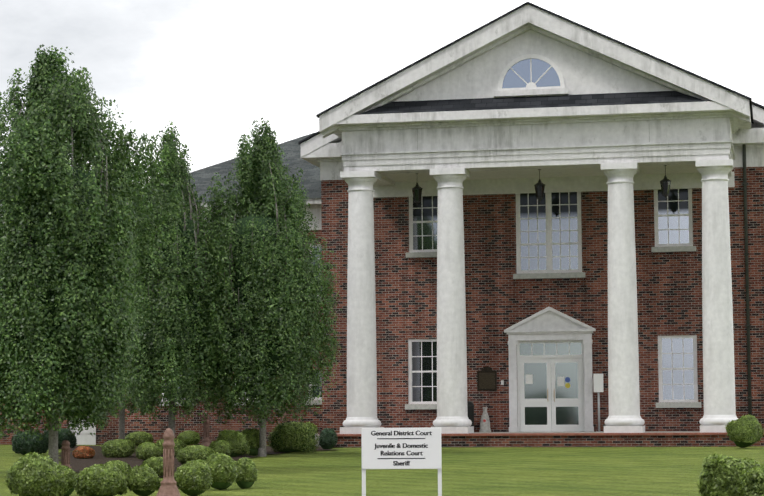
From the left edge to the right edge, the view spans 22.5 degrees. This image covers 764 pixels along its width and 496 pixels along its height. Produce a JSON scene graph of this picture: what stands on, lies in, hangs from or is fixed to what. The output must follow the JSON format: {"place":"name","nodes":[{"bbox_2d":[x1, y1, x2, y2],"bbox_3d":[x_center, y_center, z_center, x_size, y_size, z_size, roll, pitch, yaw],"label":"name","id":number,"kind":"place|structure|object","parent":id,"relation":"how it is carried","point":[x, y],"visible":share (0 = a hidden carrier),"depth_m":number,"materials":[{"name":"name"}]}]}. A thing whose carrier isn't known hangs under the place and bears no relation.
{"place":"outdoors","nodes":[
{"label":"outdoors","id":0,"kind":"place"},
{"bbox_2d":[312,247,321,290],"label":"window glass","id":1,"kind":"object","parent":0,"point":[318,260],"depth_m":65.33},
{"bbox_2d":[0,445,763,495],"bbox_3d":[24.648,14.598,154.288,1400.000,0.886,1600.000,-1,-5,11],"label":"lawn","id":2,"kind":"structure","parent":0,"point":[571,471],"depth_m":39.50,"materials":[{"name":"green plant"}]},
{"bbox_2d":[11,431,48,454],"bbox_3d":[-9.510,5.274,52.054,1.009,0.676,1.043,-1,-5,11],"label":"bush","id":3,"kind":"object","parent":2,"relation":"on","point":[36,445],"depth_m":51.71,"materials":[{"name":"green plant"}]},
{"bbox_2d":[4,452,69,495],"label":"bush","id":4,"kind":"object","parent":2,"relation":"on","point":[28,475],"depth_m":29.97,"materials":[{"name":"green plant"}]},
{"bbox_2d":[0,372,106,444],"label":"extension brick walls","id":5,"kind":"structure","parent":2,"relation":"on","point":[100,437],"depth_m":67.76,"materials":[{"name":"red brick"}]},
{"bbox_2d":[69,419,95,444],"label":"garage door","id":6,"kind":"structure","parent":5,"relation":"in","point":[85,437],"depth_m":67.53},
{"bbox_2d":[44,428,76,448],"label":"bush","id":7,"kind":"object","parent":2,"relation":"on","point":[63,434],"depth_m":57.29,"materials":[{"name":"green plant"}]},
{"bbox_2d":[61,440,71,468],"bbox_3d":[-6.554,4.373,39.864,0.420,0.800,0.420,-1,-5,11],"label":"bollard","id":8,"kind":"object","parent":2,"relation":"on","point":[65,454],"visible":0.46,"depth_m":39.81,"materials":[{"name":"stone"}]},
{"bbox_2d":[59,465,77,495],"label":"bush","id":9,"kind":"object","parent":2,"relation":"on","point":[71,476],"depth_m":32.10,"materials":[{"name":"green plant"}]},
{"bbox_2d":[0,44,197,464],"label":"tree","id":10,"kind":"object","parent":2,"relation":"on","point":[36,156],"depth_m":38.77,"materials":[{"name":"green plant"}]},
{"bbox_2d":[2,168,100,376],"bbox_3d":[-6.759,0.502,39.957,2.335,4.521,2.161,-1,-5,11],"label":"tree foliage","id":11,"kind":"object","parent":10,"relation":"attached to","point":[89,256],"visible":0.1,"depth_m":39.07,"materials":[{"name":"green plant"}]},
{"bbox_2d":[74,464,128,495],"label":"bush","id":12,"kind":"object","parent":2,"relation":"on","point":[98,472],"depth_m":30.72,"materials":[{"name":"green plant"}]},
{"bbox_2d":[104,460,131,476],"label":"bush","id":13,"kind":"object","parent":2,"relation":"on","point":[120,464],"depth_m":37.96,"materials":[{"name":"green plant"}]},
{"bbox_2d":[126,464,160,495],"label":"bush","id":14,"kind":"object","parent":2,"relation":"on","point":[138,479],"depth_m":31.18,"materials":[{"name":"green plant"}]},
{"bbox_2d":[156,428,180,495],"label":"bollard","id":15,"kind":"object","parent":2,"relation":"on","point":[168,483],"visible":1,"depth_m":30.66,"materials":[{"name":"stone"}]},
{"bbox_2d":[119,120,233,435],"bbox_3d":[-5.471,1.154,49.861,3.336,8.706,3.860,-1,-5,11],"label":"tree","id":16,"kind":"object","parent":2,"relation":"on","point":[146,379],"depth_m":48.92,"materials":[{"name":"green plant"}]},
{"bbox_2d":[141,217,205,374],"bbox_3d":[-5.423,1.193,49.883,1.813,4.257,2.109,-1,-5,11],"label":"tree foliage","id":17,"kind":"object","parent":16,"relation":"attached to","point":[189,298],"visible":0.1,"depth_m":49.26,"materials":[{"name":"green plant"}]},
{"bbox_2d":[176,430,199,444],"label":"bush","id":18,"kind":"object","parent":2,"relation":"on","point":[185,437],"depth_m":62.94,"materials":[{"name":"green plant"}]},
{"bbox_2d":[174,460,212,495],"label":"bush","id":19,"kind":"object","parent":2,"relation":"on","point":[195,481],"depth_m":31.28,"materials":[{"name":"green plant"}]},
{"bbox_2d":[58,446,338,476],"bbox_3d":[-4.312,5.532,51.136,9.006,0.285,25.599,0,-5,-8],"label":"mulch bed","id":20,"kind":"object","parent":2,"relation":"on","point":[99,458],"visible":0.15,"depth_m":47.60,"materials":[{"name":"brown soil"}]},
{"bbox_2d":[73,446,94,458],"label":"bush","id":21,"kind":"object","parent":20,"relation":"on","point":[82,452],"depth_m":48.26,"materials":[{"name":"orange plant"}]},
{"bbox_2d":[100,439,136,457],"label":"bush","id":22,"kind":"object","parent":20,"relation":"on","point":[114,452],"depth_m":48.81,"materials":[{"name":"green plant"}]},
{"bbox_2d":[108,217,152,438],"bbox_3d":[-7.473,1.741,55.955,2.333,8.445,2.457,-1,-5,11],"label":"tree","id":23,"kind":"object","parent":20,"relation":"on","point":[132,410],"depth_m":55.48,"materials":[{"name":"green plant"}]},
{"bbox_2d":[125,431,153,445],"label":"bush","id":24,"kind":"object","parent":20,"relation":"on","point":[140,437],"depth_m":60.24,"materials":[{"name":"green plant"}]},
{"bbox_2d":[135,441,161,459],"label":"bush","id":25,"kind":"object","parent":20,"relation":"on","point":[149,448],"depth_m":46.92,"materials":[{"name":"green plant"}]},
{"bbox_2d":[140,456,174,475],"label":"bush","id":26,"kind":"object","parent":20,"relation":"on","point":[154,462],"depth_m":38.69,"materials":[{"name":"green plant"}]},
{"bbox_2d":[156,438,187,456],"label":"bush","id":27,"kind":"object","parent":20,"relation":"on","point":[181,444],"depth_m":48.79,"materials":[{"name":"green plant"}]},
{"bbox_2d":[175,445,214,463],"bbox_3d":[-4.349,4.809,44.686,0.943,0.477,0.909,-1,-5,11],"label":"bush","id":28,"kind":"object","parent":20,"relation":"on","point":[191,451],"depth_m":44.41,"materials":[{"name":"green plant"}]},
{"bbox_2d":[208,440,233,454],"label":"bush","id":29,"kind":"object","parent":20,"relation":"on","point":[224,447],"depth_m":48.70,"materials":[{"name":"green plant"}]},
{"bbox_2d":[216,430,249,456],"bbox_3d":[-3.794,5.009,49.214,0.868,0.751,0.638,-1,-5,11],"label":"bush","id":30,"kind":"object","parent":20,"relation":"on","point":[233,437],"depth_m":48.98,"materials":[{"name":"green plant"}]},
{"bbox_2d":[267,421,319,452],"bbox_3d":[-2.417,5.151,52.462,1.376,0.884,1.008,-1,-5,11],"label":"bush","id":31,"kind":"object","parent":20,"relation":"on","point":[287,429],"depth_m":52.14,"materials":[{"name":"green plant"}]},
{"bbox_2d":[318,428,337,448],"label":"bush","id":32,"kind":"object","parent":20,"relation":"on","point":[326,438],"depth_m":54.48,"materials":[{"name":"green plant"}]},
{"bbox_2d":[201,413,210,446],"bbox_3d":[-5.145,5.390,56.407,0.420,1.100,0.420,-1,-5,11],"label":"bollard","id":33,"kind":"object","parent":2,"relation":"on","point":[206,440],"visible":0.75,"depth_m":56.34,"materials":[{"name":"stone"}]},
{"bbox_2d":[106,230,321,444],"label":"wing brick walls","id":34,"kind":"structure","parent":2,"relation":"on","point":[157,428],"depth_m":65.58,"materials":[{"name":"red brick"}]},
{"bbox_2d":[133,133,320,201],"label":"roof","id":35,"kind":"structure","parent":34,"relation":"on","point":[294,160],"depth_m":68.01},
{"bbox_2d":[194,198,321,229],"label":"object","id":36,"kind":"object","parent":34,"relation":"attached to","point":[315,208],"depth_m":65.32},
{"bbox_2d":[306,400,321,404],"bbox_3d":[-1.952,5.195,64.790,1.300,0.167,0.160,-1,-5,11],"label":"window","id":37,"kind":"structure","parent":34,"relation":"attached to","point":[317,402],"depth_m":64.76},
{"bbox_2d":[308,371,321,399],"bbox_3d":[-1.942,4.622,64.908,1.100,0.990,0.100,-1,-5,11],"label":"window frame","id":38,"kind":"object","parent":34,"relation":"attached to","point":[316,398],"visible":0.1,"depth_m":64.90,"materials":[{"name":"white wood"}]},
{"bbox_2d":[312,373,321,396],"bbox_3d":[-1.940,4.623,64.918,0.930,0.820,0.001,-1,-5,11],"label":"window glass","id":39,"kind":"object","parent":38,"relation":"in","point":[317,390],"depth_m":64.95,"materials":[{"name":"glass"}]},
{"bbox_2d":[204,452,237,489],"bbox_3d":[-2.826,3.884,33.497,0.644,0.645,0.595,-1,-5,11],"label":"bush","id":40,"kind":"object","parent":2,"relation":"on","point":[222,465],"depth_m":33.32,"materials":[{"name":"green plant"}]},
{"bbox_2d":[235,457,257,488],"bbox_3d":[-2.411,3.975,33.983,0.462,0.573,0.425,-1,-5,11],"label":"bush","id":41,"kind":"object","parent":2,"relation":"on","point":[243,465],"depth_m":33.84,"materials":[{"name":"green plant"}]},
{"bbox_2d":[241,428,259,455],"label":"bush","id":42,"kind":"object","parent":2,"relation":"on","point":[252,437],"depth_m":50.22,"materials":[{"name":"green plant"}]},
{"bbox_2d":[200,117,341,456],"bbox_3d":[-3.163,1.056,50.439,4.029,8.971,3.588,-1,-5,11],"label":"tree","id":43,"kind":"object","parent":2,"relation":"on","point":[254,175],"depth_m":49.59,"materials":[{"name":"green plant"}]},
{"bbox_2d":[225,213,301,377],"bbox_3d":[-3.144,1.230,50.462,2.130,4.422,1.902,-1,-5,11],"label":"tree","id":44,"kind":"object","parent":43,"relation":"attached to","point":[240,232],"visible":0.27,"depth_m":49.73,"materials":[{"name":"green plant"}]},
{"bbox_2d":[362,453,441,495],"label":"sign posts","id":45,"kind":"object","parent":2,"relation":"on","point":[364,482],"visible":0.56,"depth_m":25.14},
{"bbox_2d":[321,167,763,432],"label":"brick walls","id":46,"kind":"structure","parent":2,"relation":"on","point":[499,300],"depth_m":60.63,"materials":[{"name":"red brick"}]},
{"bbox_2d":[405,404,436,409],"bbox_3d":[1.425,5.040,61.036,1.400,0.167,0.160,-1,-5,11],"label":"window sill","id":47,"kind":"structure","parent":46,"relation":"attached to","point":[420,406],"depth_m":61.00,"materials":[{"name":"white stone"}]},
{"bbox_2d":[406,252,436,257],"bbox_3d":[1.444,0.217,61.444,1.380,0.167,0.160,-1,-5,11],"label":"window sill","id":48,"kind":"structure","parent":46,"relation":"attached to","point":[419,254],"depth_m":61.41,"materials":[{"name":"beige stone"}]},
{"bbox_2d":[408,339,436,403],"bbox_3d":[1.432,3.929,61.201,1.200,2.070,0.100,-1,-5,11],"label":"window frame","id":49,"kind":"object","parent":46,"relation":"attached to","point":[410,371],"visible":0.71,"depth_m":61.23,"materials":[{"name":"white wood"}]},
{"bbox_2d":[412,342,436,401],"bbox_3d":[1.434,3.930,61.211,1.030,1.900,0.001,-1,-5,11],"label":"window glass","id":50,"kind":"object","parent":49,"relation":"in","point":[426,376],"depth_m":61.23,"materials":[{"name":"glass"}]},
{"bbox_2d":[409,196,437,251],"bbox_3d":[1.452,-0.839,61.604,1.180,1.960,0.100,-1,-5,11],"label":"window frame","id":51,"kind":"object","parent":46,"relation":"attached to","point":[411,222],"visible":0.46,"depth_m":61.62,"materials":[{"name":"white wood"}]},
{"bbox_2d":[413,196,437,249],"bbox_3d":[1.454,-0.839,61.614,1.010,1.790,0.001,-1,-5,11],"label":"window glass","id":52,"kind":"object","parent":51,"relation":"in","point":[427,227],"depth_m":61.62,"materials":[{"name":"glass"}]},
{"bbox_2d":[477,366,496,390],"bbox_3d":[3.312,4.114,60.689,0.620,0.770,0.035,-1,-5,11],"label":"bronze plaque","id":53,"kind":"object","parent":46,"relation":"attached to","point":[486,369],"visible":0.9,"depth_m":60.68,"materials":[{"name":"brown metal"}]},
{"bbox_2d":[479,373,494,388],"bbox_3d":[3.309,4.187,60.664,0.500,0.500,0.012,-1,-5,11],"label":"plaque","id":54,"kind":"object","parent":53,"relation":"attached to","point":[486,380],"visible":1,"depth_m":60.66,"materials":[{"name":"brown metal"}]},
{"bbox_2d":[301,104,763,179],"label":"eave cornice","id":55,"kind":"structure","parent":46,"relation":"attached to","point":[321,153],"depth_m":61.73,"materials":[{"name":"white paint"}]},
{"bbox_2d":[516,192,581,273],"bbox_3d":[5.275,-0.536,60.793,2.080,2.670,0.100,-1,-5,11],"label":"window frame","id":56,"kind":"object","parent":46,"relation":"attached to","point":[549,230],"visible":0.81,"depth_m":60.75,"materials":[{"name":"white wood"}]},
{"bbox_2d":[520,192,577,269],"bbox_3d":[5.277,-0.536,60.803,1.880,2.470,0.001,-1,-5,11],"label":"window glass","id":57,"kind":"object","parent":56,"relation":"in","point":[533,249],"depth_m":60.80,"materials":[{"name":"clear glass"}]},
{"bbox_2d":[513,272,584,278],"bbox_3d":[5.270,0.874,60.602,2.280,0.167,0.160,-1,-5,11],"label":"window sill","id":58,"kind":"structure","parent":46,"relation":"attached to","point":[548,275],"depth_m":60.53,"materials":[{"name":"beige stone"}]},
{"bbox_2d":[504,307,595,431],"bbox_3d":[5.266,3.790,60.246,2.860,3.915,0.210,-1,-5,11],"label":"door surround","id":59,"kind":"object","parent":46,"relation":"attached to","point":[548,323],"visible":0.92,"depth_m":60.34,"materials":[{"name":"white wood"}]},
{"bbox_2d":[517,340,584,431],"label":"door frame leaves","id":60,"kind":"object","parent":59,"relation":"in","point":[578,402],"visible":0.96,"depth_m":60.37,"materials":[{"name":"white wood"}]},
{"bbox_2d":[520,343,581,424],"bbox_3d":[5.309,4.273,60.401,1.960,2.580,0.010,-1,-5,11],"label":"door glass","id":61,"kind":"object","parent":60,"relation":"in","point":[537,389],"visible":0.5,"depth_m":60.41,"materials":[{"name":"glass"}]},
{"bbox_2d":[526,374,564,385],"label":"paper notice","id":62,"kind":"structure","parent":61,"relation":"attached to","point":[529,380],"depth_m":60.51,"materials":[{"name":"white paper"}]},
{"bbox_2d":[373,172,734,197],"bbox_3d":[5.243,-1.991,60.806,11.600,0.480,0.090,-1,-5,11],"label":"portico wall band","id":63,"kind":"object","parent":46,"relation":"attached to","point":[567,184],"visible":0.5,"depth_m":60.80,"materials":[{"name":"white paint"}]},
{"bbox_2d":[654,189,692,246],"bbox_3d":[9.093,-1.021,60.050,1.180,1.960,0.100,-1,-5,11],"label":"window frame","id":64,"kind":"object","parent":46,"relation":"attached to","point":[656,216],"visible":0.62,"depth_m":60.01,"materials":[{"name":"white wood"}]},
{"bbox_2d":[658,189,688,243],"bbox_3d":[9.095,-1.020,60.060,1.010,1.790,0.001,-1,-5,11],"label":"window glass","id":65,"kind":"object","parent":64,"relation":"in","point":[683,223],"depth_m":60.05,"materials":[{"name":"glass"}]},
{"bbox_2d":[651,246,695,251],"bbox_3d":[9.086,0.036,59.889,1.380,0.167,0.160,-1,-5,11],"label":"window sill","id":66,"kind":"structure","parent":46,"relation":"attached to","point":[674,249],"depth_m":59.81,"materials":[{"name":"beige stone"}]},
{"bbox_2d":[658,335,697,401],"bbox_3d":[9.171,3.745,59.627,1.200,2.070,0.100,-1,-5,11],"label":"window frame","id":67,"kind":"object","parent":46,"relation":"attached to","point":[660,369],"visible":0.83,"depth_m":59.60,"materials":[{"name":"white wood"}]},
{"bbox_2d":[662,338,693,399],"bbox_3d":[9.173,3.746,59.637,1.030,1.900,0.001,-1,-5,11],"label":"window glass","id":68,"kind":"object","parent":67,"relation":"in","point":[678,390],"depth_m":59.64,"materials":[{"name":"glass"}]},
{"bbox_2d":[656,402,700,407],"bbox_3d":[9.164,4.857,59.462,1.400,0.167,0.160,-1,-5,11],"label":"window sill","id":69,"kind":"structure","parent":46,"relation":"attached to","point":[680,405],"depth_m":59.38,"materials":[{"name":"white stone"}]},
{"bbox_2d":[742,144,751,414],"bbox_3d":[11.225,1.291,59.120,0.160,9.428,0.394,-1,-5,11],"label":"downpipe","id":70,"kind":"object","parent":46,"relation":"attached to","point":[746,254],"visible":0.79,"depth_m":59.20,"materials":[{"name":"white metal"}]},
{"bbox_2d":[333,435,763,447],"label":"brick porch base","id":71,"kind":"object","parent":2,"relation":"on","point":[599,441],"visible":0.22,"depth_m":55.74,"materials":[{"name":"red brick"}]},
{"bbox_2d":[340,170,383,433],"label":"column","id":72,"kind":"structure","parent":71,"relation":"on","point":[361,365],"depth_m":57.79,"materials":[{"name":"paint"}]},
{"bbox_2d":[316,2,753,123],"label":"portico roof","id":73,"kind":"structure","parent":72,"relation":"on","point":[500,17],"depth_m":56.81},
{"bbox_2d":[412,173,422,205],"bbox_3d":[1.086,-1.810,59.416,0.340,1.030,0.294,-1,-5,11],"label":"lantern","id":74,"kind":"object","parent":73,"relation":"hanging from","point":[417,186],"depth_m":59.32,"materials":[{"name":"black metal"}]},
{"bbox_2d":[387,29,678,113],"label":"pediment wall","id":75,"kind":"structure","parent":73,"relation":"attached to","point":[581,71],"depth_m":57.27,"materials":[{"name":"white paint"}]},
{"bbox_2d":[493,88,568,96],"bbox_3d":[4.429,-4.614,57.109,2.240,0.170,0.130,-1,-5,11],"label":"window sill","id":76,"kind":"structure","parent":75,"relation":"attached to","point":[532,92],"depth_m":57.05,"materials":[{"name":"white paint"}]},
{"bbox_2d":[498,54,564,90],"bbox_3d":[4.430,-5.230,57.187,2.000,1.070,0.080,-1,-5,11],"label":"fanlight frame","id":77,"kind":"object","parent":75,"relation":"attached to","point":[531,85],"visible":0.94,"depth_m":57.16,"materials":[{"name":"white wood"}]},
{"bbox_2d":[502,59,559,87],"bbox_3d":[4.433,-5.199,57.197,1.740,0.870,0.025,-1,-5,11],"label":"fanlight glass","id":78,"kind":"object","parent":77,"relation":"in","point":[549,78],"visible":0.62,"depth_m":57.19,"materials":[{"name":"blue glass"}]},
{"bbox_2d":[319,4,749,137],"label":"raking cornice","id":79,"kind":"structure","parent":73,"relation":"attached to","point":[512,25],"depth_m":56.87,"materials":[{"name":"white paint"}]},
{"bbox_2d":[534,169,544,201],"bbox_3d":[4.809,-1.898,58.659,0.340,1.030,0.294,-1,-5,11],"label":"lantern","id":80,"kind":"object","parent":73,"relation":"hanging from","point":[541,184],"depth_m":58.56,"materials":[{"name":"black metal"}]},
{"bbox_2d":[660,165,670,198],"bbox_3d":[8.531,-1.986,57.902,0.340,1.030,0.294,-1,-5,11],"label":"lantern","id":81,"kind":"object","parent":73,"relation":"hanging from","point":[665,179],"depth_m":57.81,"materials":[{"name":"black metal"}]},
{"bbox_2d":[430,168,473,433],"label":"column","id":82,"kind":"structure","parent":71,"relation":"on","point":[452,415],"depth_m":57.24,"materials":[{"name":"paint"}]},
{"bbox_2d":[467,401,473,425],"bbox_3d":[2.625,5.274,60.237,0.550,0.990,0.550,-1,-5,11],"label":"litter bin","id":83,"kind":"object","parent":71,"relation":"on","point":[470,407],"visible":0.25,"depth_m":60.05,"materials":[{"name":"black"}]},
{"bbox_2d":[479,407,490,431],"bbox_3d":[3.224,5.368,60.157,0.380,0.780,0.380,-1,-5,11],"label":"smokers urn","id":84,"kind":"object","parent":71,"relation":"on","point":[484,426],"visible":0.98,"depth_m":60.04,"materials":[{"name":"plastic"}]},
{"bbox_2d":[319,432,763,436],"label":"porch edge","id":85,"kind":"object","parent":71,"relation":"on","point":[544,434],"visible":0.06,"depth_m":55.81,"materials":[{"name":"red brick"}]},
{"bbox_2d":[474,431,699,432],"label":"porch floor","id":86,"kind":"structure","parent":71,"relation":"on","point":[595,432],"depth_m":58.55,"materials":[{"name":"red brick"}]},
{"bbox_2d":[596,392,601,431],"bbox_3d":[6.721,5.064,59.618,0.180,1.250,0.180,-1,-5,11],"label":"notice pole","id":87,"kind":"object","parent":71,"relation":"on","point":[598,412],"visible":0.94,"depth_m":59.58,"materials":[{"name":"grey metal"}]},
{"bbox_2d":[593,374,603,391],"bbox_3d":[6.715,4.188,59.694,0.300,0.570,0.120,-1,-5,11],"label":"notice box","id":88,"kind":"object","parent":87,"relation":"attached to","point":[598,382],"visible":1,"depth_m":59.64,"materials":[{"name":"white metal"}]},
{"bbox_2d":[601,162,644,432],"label":"column","id":89,"kind":"structure","parent":71,"relation":"on","point":[624,416],"depth_m":56.22,"materials":[{"name":"paint"}]},
{"bbox_2d":[695,159,738,432],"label":"column","id":90,"kind":"structure","parent":71,"relation":"on","point":[718,371],"depth_m":55.69,"materials":[{"name":"paint"}]},
{"bbox_2d":[697,453,760,495],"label":"bush","id":91,"kind":"object","parent":2,"relation":"on","point":[729,467],"depth_m":25.82,"materials":[{"name":"green plant"}]},
{"bbox_2d":[725,414,763,447],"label":"bush","id":92,"kind":"object","parent":2,"relation":"on","point":[743,423],"depth_m":52.83,"materials":[{"name":"green plant"}]},
{"bbox_2d":[738,464,763,495],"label":"bush","id":93,"kind":"object","parent":2,"relation":"on","point":[756,472],"depth_m":24.57,"materials":[{"name":"green plant"}]},
{"bbox_2d":[0,0,763,183],"label":"sky","id":94,"kind":"structure","parent":0,"point":[214,68],"materials":[{"name":"white"}]},
{"bbox_2d":[361,428,441,468],"bbox_3d":[0.254,2.620,25.160,1.044,0.537,0.025,-1,-5,3],"label":"sign","id":95,"kind":"object","parent":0,"point":[431,453],"visible":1,"depth_m":25.15,"materials":[{"name":"white metal"}]},
{"bbox_2d":[377,438,424,458],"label":"divider lines","id":96,"kind":"object","parent":95,"relation":"attached to","point":[400,438],"visible":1,"depth_m":25.15,"materials":[{"name":"black paint"}]},
{"bbox_2d":[375,443,427,448],"bbox_3d":[0.252,2.593,25.148,0.699,0.079,0.001,-1,-5,3],"label":"sign lettering","id":97,"kind":"object","parent":95,"relation":"attached to","point":[384,446],"visible":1,"depth_m":25.15,"materials":[{"name":"black paint"}]},
{"bbox_2d":[371,431,431,435],"bbox_3d":[0.257,2.420,25.163,0.792,0.061,0.001,-1,-5,3],"label":"sign lettering","id":98,"kind":"object","parent":95,"relation":"attached to","point":[401,433],"visible":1,"depth_m":25.16,"materials":[{"name":"black paint"}]},
{"bbox_2d":[381,451,422,454],"bbox_3d":[0.260,2.679,25.140,0.545,0.061,0.001,-1,-5,3],"label":"sign lettering","id":99,"kind":"object","parent":95,"relation":"attached to","point":[401,453],"visible":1,"depth_m":25.14,"materials":[{"name":"black paint"}]},
{"bbox_2d":[298,101,763,144],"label":"block roof","id":100,"kind":"structure","parent":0,"point":[318,132],"depth_m":61.86,"materials":[{"name":"grey"}]},
{"bbox_2d":[382,164,699,181],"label":"portico ceiling","id":101,"kind":"structure","parent":0,"point":[544,173],"depth_m":59.78,"materials":[{"name":"white paint"}]},
{"bbox_2d":[333,101,750,185],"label":"portico entablature","id":102,"kind":"structure","parent":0,"point":[682,133],"depth_m":56.96,"materials":[{"name":"white paint"}]},
{"bbox_2d":[358,91,704,114],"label":"pediment pent shingles","id":103,"kind":"object","parent":102,"relation":"on","point":[539,101],"visible":1,"depth_m":56.85,"materials":[{"name":"black"}]}
]}

